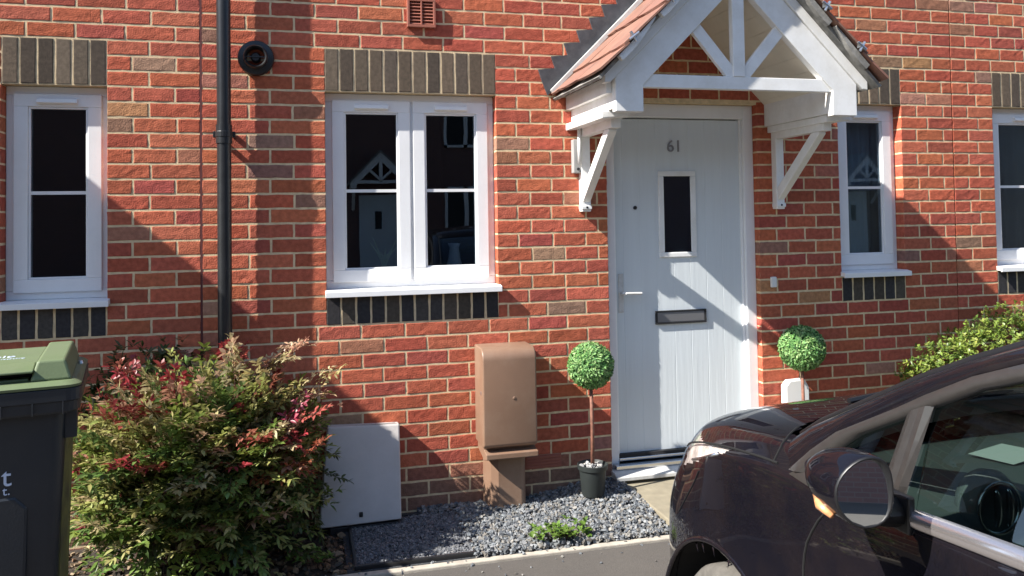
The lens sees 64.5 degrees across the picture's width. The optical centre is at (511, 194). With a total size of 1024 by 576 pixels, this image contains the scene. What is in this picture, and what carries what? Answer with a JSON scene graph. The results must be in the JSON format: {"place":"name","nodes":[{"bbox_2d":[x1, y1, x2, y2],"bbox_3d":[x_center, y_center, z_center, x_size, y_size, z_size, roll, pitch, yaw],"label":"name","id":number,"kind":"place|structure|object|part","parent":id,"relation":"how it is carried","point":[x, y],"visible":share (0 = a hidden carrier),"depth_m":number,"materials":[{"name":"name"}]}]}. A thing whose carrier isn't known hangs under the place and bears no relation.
{"place":"outdoors","nodes":[
{"label":"outdoors","id":0,"kind":"place"},
{"bbox_2d":[68,524,662,575],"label":"soil","id":1,"kind":"structure","parent":0,"point":[314,572],"depth_m":3.62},
{"bbox_2d":[78,335,213,558],"bbox_3d":[-1.635,1.167,3.757,0.769,1.020,0.337,0,-2,-15],"label":"shrub","id":2,"kind":"object","parent":1,"relation":"on","point":[160,353],"visible":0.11,"depth_m":3.71,"materials":[{"name":"red plant"}]},
{"bbox_2d":[69,332,353,575],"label":"shrub","id":3,"kind":"object","parent":1,"relation":"on","point":[151,456],"visible":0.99,"depth_m":3.38,"materials":[{"name":"green plant"}]},
{"bbox_2d":[68,526,361,575],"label":"leaf litter","id":4,"kind":"object","parent":1,"relation":"on","point":[332,545],"visible":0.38,"depth_m":3.60,"materials":[{"name":"plant"}]},
{"bbox_2d":[284,542,334,565],"bbox_3d":[-0.880,1.589,3.566,0.229,0.075,0.126,-1,-2,11],"label":"weed","id":5,"kind":"object","parent":1,"relation":"on","point":[319,556],"visible":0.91,"depth_m":3.56,"materials":[{"name":"green plant"}]},
{"bbox_2d":[343,512,486,573],"bbox_3d":[-0.481,1.633,3.869,0.630,0.001,0.652,0,-2,-15],"label":"gravel bed","id":6,"kind":"object","parent":1,"relation":"on","point":[347,547],"visible":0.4,"depth_m":3.61,"materials":[{"name":"grey gravel"}]},
{"bbox_2d":[349,509,476,571],"bbox_3d":[-0.486,1.629,3.840,0.545,0.038,0.566,0,-2,-15],"label":"inspection cover","id":7,"kind":"object","parent":6,"relation":"on","point":[393,563],"visible":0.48,"depth_m":3.59,"materials":[{"name":"plastic"}]},
{"bbox_2d":[352,511,473,564],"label":"fine gravel","id":8,"kind":"structure","parent":7,"relation":"on","point":[393,537],"depth_m":3.80,"materials":[{"name":"grey gravel"}]},
{"bbox_2d":[417,477,668,556],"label":"slate gravel","id":9,"kind":"structure","parent":1,"relation":"on","point":[511,527],"depth_m":4.00,"materials":[{"name":"grey gravel"}]},
{"bbox_2d":[527,515,592,542],"bbox_3d":[0.229,1.562,3.773,0.322,0.107,0.175,0,-2,-15],"label":"weed","id":10,"kind":"object","parent":9,"relation":"on","point":[564,530],"visible":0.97,"depth_m":3.76,"materials":[{"name":"green plant"}]},
{"bbox_2d":[567,341,613,497],"bbox_3d":[0.419,1.169,4.258,0.261,0.804,0.258,0,-2,-15],"label":"topiary ball","id":11,"kind":"object","parent":9,"relation":"on","point":[590,365],"visible":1,"depth_m":4.20,"materials":[{"name":"green plant"}]},
{"bbox_2d":[392,541,669,575],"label":"driveway","id":12,"kind":"structure","parent":0,"point":[636,560],"depth_m":3.55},
{"bbox_2d":[0,341,93,575],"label":"wheelie bin","id":13,"kind":"object","parent":12,"relation":"on","point":[41,391],"visible":1,"depth_m":2.60,"materials":[{"name":"grey plastic"}]},
{"bbox_2d":[325,535,669,575],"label":"spilled chips","id":14,"kind":"object","parent":12,"relation":"on","point":[562,556],"visible":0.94,"depth_m":3.57,"materials":[{"name":"gravel"}]},
{"bbox_2d":[665,340,1023,575],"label":"parked car","id":15,"kind":"object","parent":12,"relation":"on","point":[900,479],"visible":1,"depth_m":1.77,"materials":[{"name":"paint"}]},
{"bbox_3d":[1.013,0.377,0.743,0.106,0.454,2.368,0,-2,-17],"label":"window frame","id":16,"kind":"part","parent":15,"relation":"part of","materials":[{"name":"black metal"}]},
{"bbox_3d":[0.813,0.984,1.266,0.087,0.862,1.065,0,-2,-15],"label":"door","id":17,"kind":"part","parent":15,"relation":"part of","materials":[{"name":"paint"}]},
{"bbox_2d":[622,476,674,526],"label":"doorstep path","id":18,"kind":"structure","parent":0,"point":[655,493],"depth_m":4.28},
{"bbox_2d":[777,324,826,399],"bbox_3d":[1.664,1.153,4.632,0.272,0.828,0.273,0,-2,-15],"label":"topiary ball","id":19,"kind":"object","parent":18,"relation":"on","point":[802,348],"visible":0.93,"depth_m":4.56,"materials":[{"name":"green plant"}]},
{"bbox_2d":[894,300,1023,427],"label":"evergreen shrub","id":20,"kind":"object","parent":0,"point":[958,346],"visible":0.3,"depth_m":4.56,"materials":[{"name":"green plant"}]},
{"label":"ground","id":21,"kind":"structure","parent":0,"visible":0},
{"bbox_2d":[0,0,200,550],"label":"terraced house","id":22,"kind":"structure","parent":21,"relation":"on","point":[99,176],"depth_m":3.92,"materials":[{"name":"brick"}]},
{"bbox_2d":[0,86,109,310],"bbox_3d":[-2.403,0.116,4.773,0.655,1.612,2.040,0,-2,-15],"label":"window","id":23,"kind":"structure","parent":22,"relation":"in","point":[56,137],"depth_m":3.92,"materials":[{"name":"white plastic"}]},
{"bbox_2d":[337,535,668,575],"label":"kerb","id":24,"kind":"structure","parent":21,"relation":"on","point":[504,558],"depth_m":3.62,"materials":[{"name":"concrete"}]},
{"bbox_2d":[199,0,958,527],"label":"terraced house","id":25,"kind":"structure","parent":21,"relation":"on","point":[737,154],"depth_m":4.43,"materials":[{"name":"brick"}]},
{"bbox_2d":[318,422,400,535],"bbox_3d":[-0.758,1.428,4.046,0.408,0.540,0.181,0,-2,-15],"label":"gas meter box","id":26,"kind":"object","parent":25,"relation":"attached to","point":[368,463],"visible":0.76,"depth_m":4.02,"materials":[{"name":"plastic"}]},
{"bbox_2d":[369,238,396,266],"bbox_3d":[-0.699,0.347,4.435,0.160,0.238,0.100,0,-2,-15],"label":"houseplant","id":27,"kind":"object","parent":25,"relation":"on","point":[384,260],"visible":0.48,"depth_m":4.42,"materials":[{"name":"green plant"}]},
{"bbox_2d":[325,93,501,297],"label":"window","id":28,"kind":"structure","parent":25,"relation":"in","point":[417,171],"depth_m":4.40,"materials":[{"name":"white plastic"}]},
{"bbox_2d":[447,243,461,264],"bbox_3d":[-0.322,0.366,4.532,0.104,0.193,0.104,0,-2,-15],"label":"vase","id":29,"kind":"object","parent":25,"relation":"on","point":[454,258],"visible":0.63,"depth_m":4.51,"materials":[{"name":"blue ceramic"}]},
{"bbox_2d":[475,341,537,510],"bbox_3d":[-0.031,1.224,4.226,0.286,0.875,0.212,0,-2,-15],"label":"electric meter box","id":30,"kind":"object","parent":25,"relation":"attached to","point":[506,404],"visible":0.86,"depth_m":4.15,"materials":[{"name":"brown plastic"}]},
{"bbox_2d":[571,129,581,172],"bbox_3d":[0.358,-0.242,4.448,0.050,0.246,0.068,0,-2,-15],"label":"cable box","id":31,"kind":"object","parent":25,"relation":"attached to","point":[576,155],"visible":0.94,"depth_m":4.43,"materials":[{"name":"grey plastic"}]},
{"bbox_2d":[614,119,744,452],"bbox_3d":[0.977,0.509,4.700,0.802,1.897,0.105,0,-2,-15],"label":"front door","id":32,"kind":"structure","parent":25,"relation":"in","point":[679,283],"depth_m":4.70,"materials":[{"name":"white plastic"}]},
{"bbox_2d":[770,277,776,286],"bbox_3d":[1.532,0.511,4.751,0.036,0.062,0.020,0,-2,-15],"label":"door bell","id":33,"kind":"object","parent":25,"relation":"attached to","point":[773,281],"depth_m":4.74,"materials":[{"name":"white plastic"}]},
{"bbox_2d":[781,378,808,402],"bbox_3d":[1.655,1.313,4.726,0.149,0.474,0.058,0,-2,-15],"label":"utility box","id":34,"kind":"object","parent":25,"relation":"attached to","point":[790,390],"visible":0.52,"depth_m":4.70,"materials":[{"name":"white plastic"}]},
{"bbox_2d":[837,106,911,277],"bbox_3d":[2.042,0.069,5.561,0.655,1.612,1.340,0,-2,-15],"label":"window","id":35,"kind":"structure","parent":25,"relation":"in","point":[883,263],"depth_m":5.03,"materials":[{"name":"white plastic"}]},
{"bbox_2d":[948,0,1023,394],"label":"terraced house","id":36,"kind":"structure","parent":21,"relation":"on","point":[986,42],"depth_m":5.18,"materials":[{"name":"brick"}]},
{"bbox_2d":[992,109,1023,271],"bbox_3d":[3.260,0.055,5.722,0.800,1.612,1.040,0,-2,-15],"label":"window","id":37,"kind":"structure","parent":36,"relation":"in","point":[1008,259],"depth_m":5.27,"materials":[{"name":"white plastic"}]}
]}

